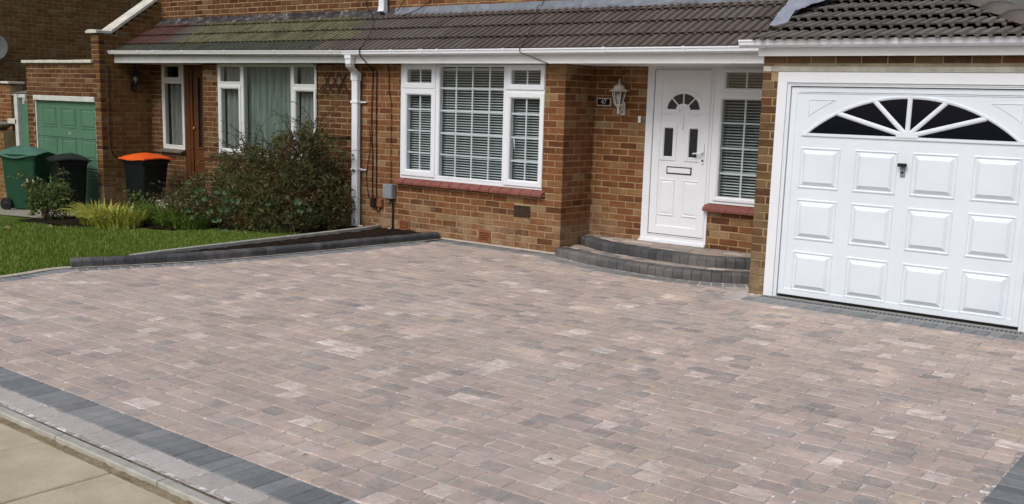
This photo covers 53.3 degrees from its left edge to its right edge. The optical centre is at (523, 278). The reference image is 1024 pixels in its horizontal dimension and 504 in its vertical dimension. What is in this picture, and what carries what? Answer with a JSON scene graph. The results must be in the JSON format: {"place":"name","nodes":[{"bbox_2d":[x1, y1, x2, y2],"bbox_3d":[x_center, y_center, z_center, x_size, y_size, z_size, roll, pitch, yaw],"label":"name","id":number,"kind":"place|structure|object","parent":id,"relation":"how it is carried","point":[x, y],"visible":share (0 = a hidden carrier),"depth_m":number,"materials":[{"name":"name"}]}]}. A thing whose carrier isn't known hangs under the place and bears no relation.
{"place":"outdoors","nodes":[
{"label":"outdoors","id":0,"kind":"place"},
{"bbox_2d":[0,206,120,217],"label":"path","id":1,"kind":"structure","parent":0,"point":[18,212],"depth_m":15.70,"materials":[{"name":"concrete"}]},
{"bbox_2d":[0,145,55,209],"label":"wheelie bin","id":2,"kind":"object","parent":1,"relation":"on","point":[30,161],"visible":0.84,"depth_m":16.33,"materials":[{"name":"green plastic"}]},
{"bbox_2d":[45,153,91,210],"bbox_3d":[-7.288,-1.531,16.328,0.535,0.934,0.713,-6,12,-37],"label":"wheelie bin","id":3,"kind":"object","parent":1,"relation":"on","point":[74,165],"visible":0.59,"depth_m":16.14,"materials":[{"name":"grey plastic"}]},
{"bbox_2d":[118,153,173,210],"bbox_3d":[-6.046,-1.541,16.304,0.690,0.919,0.556,8,11,32],"label":"wheelie bin","id":4,"kind":"object","parent":1,"relation":"on","point":[142,170],"visible":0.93,"depth_m":16.11,"materials":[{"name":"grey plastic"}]},
{"bbox_2d":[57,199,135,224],"bbox_3d":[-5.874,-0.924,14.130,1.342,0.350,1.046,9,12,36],"label":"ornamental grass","id":5,"kind":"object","parent":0,"point":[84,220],"depth_m":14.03,"materials":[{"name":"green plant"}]},
{"bbox_2d":[0,405,228,503],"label":"pavement","id":6,"kind":"structure","parent":0,"point":[36,468],"depth_m":4.56,"materials":[{"name":"concrete"}]},
{"bbox_2d":[0,214,304,274],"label":"lawn","id":7,"kind":"structure","parent":0,"point":[26,246],"depth_m":12.01,"materials":[{"name":"green plant"}]},
{"bbox_2d":[18,211,355,234],"bbox_3d":[-4.590,-0.740,14.025,4.950,0.192,2.350,9,12,36],"label":"planting bed","id":8,"kind":"object","parent":7,"relation":"on","point":[71,221],"visible":0.34,"depth_m":13.85,"materials":[{"name":"soil"}]},
{"bbox_2d":[7,170,74,219],"bbox_3d":[-7.034,-1.196,14.837,1.317,0.821,0.736,9,12,36],"label":"rose bush","id":9,"kind":"object","parent":8,"relation":"on","point":[40,201],"visible":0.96,"depth_m":14.75,"materials":[{"name":"green plant"}]},
{"bbox_2d":[49,177,63,212],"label":"rose shoot","id":10,"kind":"object","parent":8,"relation":"on","point":[59,179],"visible":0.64,"depth_m":14.81,"materials":[{"name":"green plant"}]},
{"bbox_2d":[57,162,70,214],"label":"rose shoot","id":11,"kind":"object","parent":8,"relation":"on","point":[64,172],"visible":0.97,"depth_m":14.67,"materials":[{"name":"green plant"}]},
{"bbox_2d":[71,201,155,228],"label":"ornamental grass","id":12,"kind":"object","parent":8,"relation":"on","point":[128,220],"depth_m":13.57,"materials":[{"name":"green plant"}]},
{"bbox_2d":[122,187,154,215],"bbox_3d":[-5.587,-1.068,14.793,0.486,0.501,0.403,9,12,36],"label":"garden plant","id":13,"kind":"object","parent":8,"relation":"on","point":[137,196],"visible":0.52,"depth_m":14.74,"materials":[{"name":"green plant"}]},
{"bbox_2d":[123,196,205,224],"bbox_3d":[-4.957,-0.936,14.127,1.332,0.380,1.138,9,12,36],"label":"strap leaved plant","id":14,"kind":"object","parent":8,"relation":"on","point":[151,221],"visible":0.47,"depth_m":13.95,"materials":[{"name":"green plant"}]},
{"bbox_2d":[145,181,214,223],"bbox_3d":[-4.656,-0.988,14.021,0.820,0.662,1.419,-5,12,-36],"label":"dry plant","id":15,"kind":"object","parent":8,"relation":"on","point":[170,201],"visible":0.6,"depth_m":13.95,"materials":[{"name":"green plant"}]},
{"bbox_2d":[144,207,222,229],"bbox_3d":[-4.590,-0.826,13.754,1.326,0.268,0.929,9,12,36],"label":"strap leaved plant","id":16,"kind":"object","parent":8,"relation":"on","point":[188,223],"visible":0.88,"depth_m":13.53,"materials":[{"name":"green plant"}]},
{"bbox_2d":[185,179,240,229],"bbox_3d":[-4.054,-0.928,13.311,0.964,0.698,0.294,9,12,36],"label":"bramble","id":17,"kind":"object","parent":8,"relation":"on","point":[210,210],"visible":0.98,"depth_m":13.29,"materials":[{"name":"green plant"}]},
{"bbox_2d":[149,87,367,233],"bbox_3d":[-3.708,-1.588,13.707,3.816,2.010,1.515,9,12,36],"label":"shrub","id":18,"kind":"object","parent":8,"relation":"on","point":[315,164],"visible":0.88,"depth_m":13.25,"materials":[{"name":"green plant"}]},
{"bbox_2d":[265,181,315,232],"bbox_3d":[-3.008,-0.860,12.951,0.922,0.709,0.268,9,12,36],"label":"bramble","id":19,"kind":"object","parent":8,"relation":"on","point":[295,202],"visible":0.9,"depth_m":12.86,"materials":[{"name":"green plant"}]},
{"bbox_2d":[130,224,379,254],"bbox_3d":[-2.957,-0.350,11.778,0.164,0.234,3.851,8,11,32],"label":"concrete edging","id":20,"kind":"object","parent":7,"relation":"on","point":[236,243],"visible":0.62,"depth_m":11.60,"materials":[{"name":"grey concrete"}]},
{"bbox_2d":[163,227,421,253],"bbox_3d":[-2.623,-0.393,11.595,0.971,0.040,3.730,9,12,36],"label":"soil bed","id":21,"kind":"object","parent":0,"point":[378,231],"visible":0.6,"depth_m":12.10,"materials":[{"name":"brown soil"}]},
{"bbox_2d":[0,237,1023,503],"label":"driveway","id":22,"kind":"structure","parent":0,"point":[448,371],"depth_m":6.21,"materials":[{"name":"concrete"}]},
{"bbox_2d":[70,232,439,267],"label":"block kerb","id":23,"kind":"structure","parent":22,"relation":"on","point":[126,260],"depth_m":10.80,"materials":[{"name":"grey concrete"}]},
{"bbox_2d":[555,234,750,283],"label":"entrance steps","id":24,"kind":"structure","parent":22,"relation":"on","point":[673,261],"depth_m":10.74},
{"bbox_2d":[752,294,1023,335],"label":"channel drain","id":25,"kind":"object","parent":22,"relation":"in","point":[971,325],"visible":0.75,"depth_m":8.79,"materials":[{"name":"metal"}]},
{"label":"ground","id":26,"kind":"structure","parent":0,"visible":0},
{"bbox_2d":[0,118,15,200],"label":"garden wall","id":27,"kind":"structure","parent":26,"relation":"on","point":[7,138],"depth_m":18.05,"materials":[{"name":"brick"}]},
{"bbox_2d":[14,94,26,145],"bbox_3d":[-8.756,-2.233,17.872,0.355,1.955,0.100,9,12,36],"label":"gate post","id":28,"kind":"object","parent":26,"relation":"on","point":[17,111],"visible":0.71,"depth_m":17.80,"materials":[{"name":"white paint"}]},
{"bbox_2d":[21,104,29,145],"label":"side gate","id":29,"kind":"structure","parent":28,"relation":"attached to","point":[25,125],"depth_m":17.77,"materials":[{"name":"green paint"}]},
{"bbox_2d":[0,0,142,130],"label":"brick house","id":30,"kind":"structure","parent":26,"relation":"on","point":[43,29],"depth_m":19.87,"materials":[{"name":"brick"}]},
{"bbox_2d":[0,36,7,59],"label":"satellite dish","id":31,"kind":"object","parent":30,"relation":"attached to","point":[3,47],"visible":1,"depth_m":19.00,"materials":[{"name":"grey plastic"}]},
{"bbox_2d":[21,0,395,227],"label":"brick house","id":32,"kind":"structure","parent":26,"relation":"on","point":[194,48],"depth_m":16.21,"materials":[{"name":"brown brick"}]},
{"bbox_2d":[37,100,98,207],"bbox_3d":[-7.632,-2.030,17.117,1.850,1.856,0.052,9,12,36],"label":"garage door","id":33,"kind":"structure","parent":32,"relation":"in","point":[64,126],"depth_m":16.91,"materials":[{"name":"green paint"}]},
{"bbox_2d":[108,66,158,156],"bbox_3d":[-6.404,-2.712,16.666,0.783,1.455,0.186,-6,12,-39],"label":"cable","id":34,"kind":"object","parent":32,"relation":"attached to","point":[109,118],"visible":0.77,"depth_m":16.38,"materials":[{"name":"black rubber"}]},
{"bbox_2d":[128,66,141,90],"bbox_3d":[-6.298,-3.247,16.528,0.229,0.410,0.228,9,12,36],"label":"wall lantern","id":35,"kind":"object","parent":32,"relation":"attached to","point":[134,71],"depth_m":16.52,"materials":[{"name":"black plastic"}]},
{"bbox_2d":[161,65,185,149],"bbox_3d":[-5.697,-2.808,16.625,0.602,1.390,0.085,9,12,36],"label":"porch window","id":36,"kind":"structure","parent":32,"relation":"in","point":[165,80],"depth_m":16.66,"materials":[{"name":"white plastic"}]},
{"bbox_2d":[170,84,182,144],"bbox_3d":[-5.633,-2.683,16.707,0.500,1.080,0.086,9,12,36],"label":"curtain","id":37,"kind":"object","parent":32,"relation":"hanging from","point":[176,112],"visible":0.64,"depth_m":16.75,"materials":[{"name":"white fabric"}]},
{"bbox_2d":[184,65,204,194],"bbox_3d":[-5.020,-2.274,16.200,1.100,2.220,0.103,9,12,36],"label":"front door","id":38,"kind":"structure","parent":32,"relation":"in","point":[193,81],"depth_m":16.34,"materials":[{"name":"brown wood"}]},
{"bbox_2d":[226,67,249,148],"bbox_3d":[-4.242,-2.506,15.105,0.540,1.270,0.085,9,12,36],"label":"curtain","id":39,"kind":"object","parent":32,"relation":"hanging from","point":[232,74],"visible":0.59,"depth_m":15.14,"materials":[{"name":"white fabric"}]},
{"bbox_2d":[217,64,316,159],"bbox_3d":[-3.668,-2.393,14.562,2.200,1.315,0.085,9,12,36],"label":"window","id":40,"kind":"structure","parent":32,"relation":"in","point":[241,86],"depth_m":14.82,"materials":[{"name":"white plastic"}]},
{"bbox_2d":[249,67,290,153],"bbox_3d":[-3.590,-2.403,14.618,1.060,1.270,0.090,9,12,36],"label":"curtain","id":41,"kind":"object","parent":32,"relation":"hanging from","point":[270,87],"visible":0.6,"depth_m":14.65,"materials":[{"name":"white fabric"}]},
{"bbox_2d":[301,67,313,139],"bbox_3d":[-2.954,-2.303,14.143,0.460,1.270,0.088,9,12,36],"label":"curtain","id":42,"kind":"object","parent":32,"relation":"hanging from","point":[307,98],"visible":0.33,"depth_m":14.13,"materials":[{"name":"white fabric"}]},
{"bbox_2d":[318,72,349,94],"bbox_3d":[-2.503,-2.580,13.525,0.640,0.297,0.051,9,12,36],"label":"wall trellis","id":43,"kind":"object","parent":32,"relation":"attached to","point":[330,88],"depth_m":13.53,"materials":[{"name":"brown wood"}]},
{"bbox_2d":[324,136,349,138],"bbox_3d":[-2.515,-1.891,13.654,0.502,0.047,0.030,9,12,36],"label":"wooden batten","id":44,"kind":"object","parent":32,"relation":"attached to","point":[340,137],"visible":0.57,"depth_m":13.61,"materials":[{"name":"brown wood"}]},
{"bbox_2d":[360,0,373,48],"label":"cable","id":45,"kind":"object","parent":32,"relation":"attached to","point":[372,25],"visible":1,"depth_m":13.30,"materials":[{"name":"black rubber"}]},
{"bbox_2d":[341,0,1023,331],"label":"brick house","id":46,"kind":"structure","parent":26,"relation":"on","point":[889,172],"depth_m":10.34,"materials":[{"name":"brick"}]},
{"bbox_2d":[346,153,356,223],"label":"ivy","id":47,"kind":"object","parent":46,"relation":"attached to","point":[351,199],"visible":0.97,"depth_m":13.45,"materials":[{"name":"green plant"}]},
{"bbox_2d":[359,47,373,197],"bbox_3d":[-2.019,-1.977,13.089,0.050,1.918,0.328,5,10,20],"label":"cable","id":48,"kind":"object","parent":46,"relation":"attached to","point":[371,116],"visible":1,"depth_m":13.21,"materials":[{"name":"black rubber"}]},
{"bbox_2d":[366,128,370,196],"bbox_3d":[-2.035,-1.522,13.354,0.081,0.932,0.009,9,12,36],"label":"cable","id":49,"kind":"object","parent":46,"relation":"attached to","point":[367,163],"visible":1,"depth_m":13.37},
{"bbox_2d":[370,198,375,206],"bbox_3d":[-1.983,-0.994,13.381,0.075,0.125,0.042,9,12,36],"label":"junction box","id":50,"kind":"object","parent":46,"relation":"attached to","point":[372,202],"visible":1,"depth_m":13.36,"materials":[{"name":"black plastic"}]},
{"bbox_2d":[373,68,380,211],"bbox_3d":[-1.905,-1.781,13.214,0.149,1.847,0.015,9,12,35],"label":"cable","id":51,"kind":"object","parent":46,"relation":"attached to","point":[376,141],"visible":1,"depth_m":13.22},
{"bbox_2d":[377,199,382,206],"bbox_3d":[-1.875,-0.981,13.299,0.080,0.108,0.044,9,12,36],"label":"junction box","id":52,"kind":"object","parent":46,"relation":"attached to","point":[379,202],"visible":1,"depth_m":13.28,"materials":[{"name":"plastic"}]},
{"bbox_2d":[383,183,395,201],"bbox_3d":[-1.739,-1.099,13.152,0.168,0.233,0.082,9,12,36],"label":"meter box","id":53,"kind":"object","parent":46,"relation":"attached to","point":[389,191],"visible":1,"depth_m":13.11,"materials":[{"name":"grey plastic"}]},
{"bbox_2d":[388,65,391,139],"bbox_3d":[-1.724,-1.969,13.030,0.072,1.520,0.045,9,12,36],"label":"cable","id":54,"kind":"object","parent":46,"relation":"attached to","point":[391,110],"visible":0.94,"depth_m":13.00,"materials":[{"name":"black rubber"}]},
{"bbox_2d":[391,199,393,227],"bbox_3d":[-1.699,-0.823,13.185,0.028,0.411,0.033,9,12,36],"label":"cable","id":55,"kind":"object","parent":46,"relation":"attached to","point":[392,212],"visible":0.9,"depth_m":13.17,"materials":[{"name":"black plastic"}]},
{"bbox_2d":[410,70,430,170],"bbox_3d":[-1.248,-1.967,12.859,0.540,1.340,0.028,9,12,36],"label":"venetian blind","id":56,"kind":"object","parent":46,"relation":"attached to","point":[421,123],"visible":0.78,"depth_m":12.90,"materials":[{"name":"white plastic"}]},
{"bbox_2d":[442,68,503,180],"bbox_3d":[-0.580,-1.861,12.360,1.080,1.340,0.028,9,12,36],"label":"venetian blind","id":57,"kind":"object","parent":46,"relation":"attached to","point":[466,69],"visible":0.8,"depth_m":12.38,"materials":[{"name":"white plastic"}]},
{"bbox_2d":[400,64,545,189],"bbox_3d":[-0.652,-1.861,12.307,2.260,1.428,0.085,9,12,36],"label":"window","id":58,"kind":"structure","parent":46,"relation":"in","point":[512,91],"depth_m":12.33,"materials":[{"name":"white plastic"}]},
{"bbox_2d":[512,70,540,181],"bbox_3d":[0.079,-1.758,11.867,0.520,1.340,0.028,9,12,36],"label":"venetian blind","id":59,"kind":"object","parent":46,"relation":"attached to","point":[515,117],"visible":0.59,"depth_m":11.90,"materials":[{"name":"white plastic"}]},
{"bbox_2d":[519,0,547,63],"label":"cable","id":60,"kind":"object","parent":46,"relation":"attached to","point":[527,36],"visible":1,"depth_m":11.34,"materials":[{"name":"black rubber"}]},
{"bbox_2d":[597,98,610,105],"bbox_3d":[0.923,-2.035,11.767,0.192,0.090,0.012,9,12,36],"label":"number plate","id":61,"kind":"object","parent":46,"relation":"attached to","point":[603,101],"visible":1,"depth_m":11.76,"materials":[{"name":"black metal"}]},
{"bbox_2d":[609,78,628,114],"bbox_3d":[1.072,-2.050,11.514,0.228,0.410,0.229,9,12,36],"label":"wall lantern","id":62,"kind":"object","parent":46,"relation":"attached to","point":[620,88],"depth_m":11.50,"materials":[{"name":"white metal"}]},
{"bbox_2d":[638,67,715,247],"bbox_3d":[1.688,-1.358,11.286,0.844,1.967,0.131,9,12,36],"label":"front door","id":63,"kind":"structure","parent":46,"relation":"in","point":[680,100],"depth_m":11.28,"materials":[{"name":"white plastic"}]},
{"bbox_2d":[708,67,763,206],"bbox_3d":[2.475,-1.483,10.696,1.080,1.475,0.085,9,12,36],"label":"side window","id":64,"kind":"structure","parent":46,"relation":"in","point":[723,93],"depth_m":10.89,"materials":[{"name":"white plastic"}]},
{"bbox_2d":[720,74,762,198],"bbox_3d":[2.538,-1.492,10.744,0.990,1.380,0.028,9,12,36],"label":"venetian blind","id":65,"kind":"object","parent":46,"relation":"attached to","point":[725,177],"visible":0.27,"depth_m":10.91,"materials":[{"name":"white plastic"}]},
{"bbox_2d":[777,87,1023,328],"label":"garage door","id":66,"kind":"structure","parent":46,"relation":"in","point":[906,200],"depth_m":8.68,"materials":[{"name":"metal"}]},
{"bbox_2d":[1009,0,1023,5],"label":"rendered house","id":67,"kind":"structure","parent":26,"relation":"on","point":[1019,2],"depth_m":15.70,"materials":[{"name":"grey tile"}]}
]}

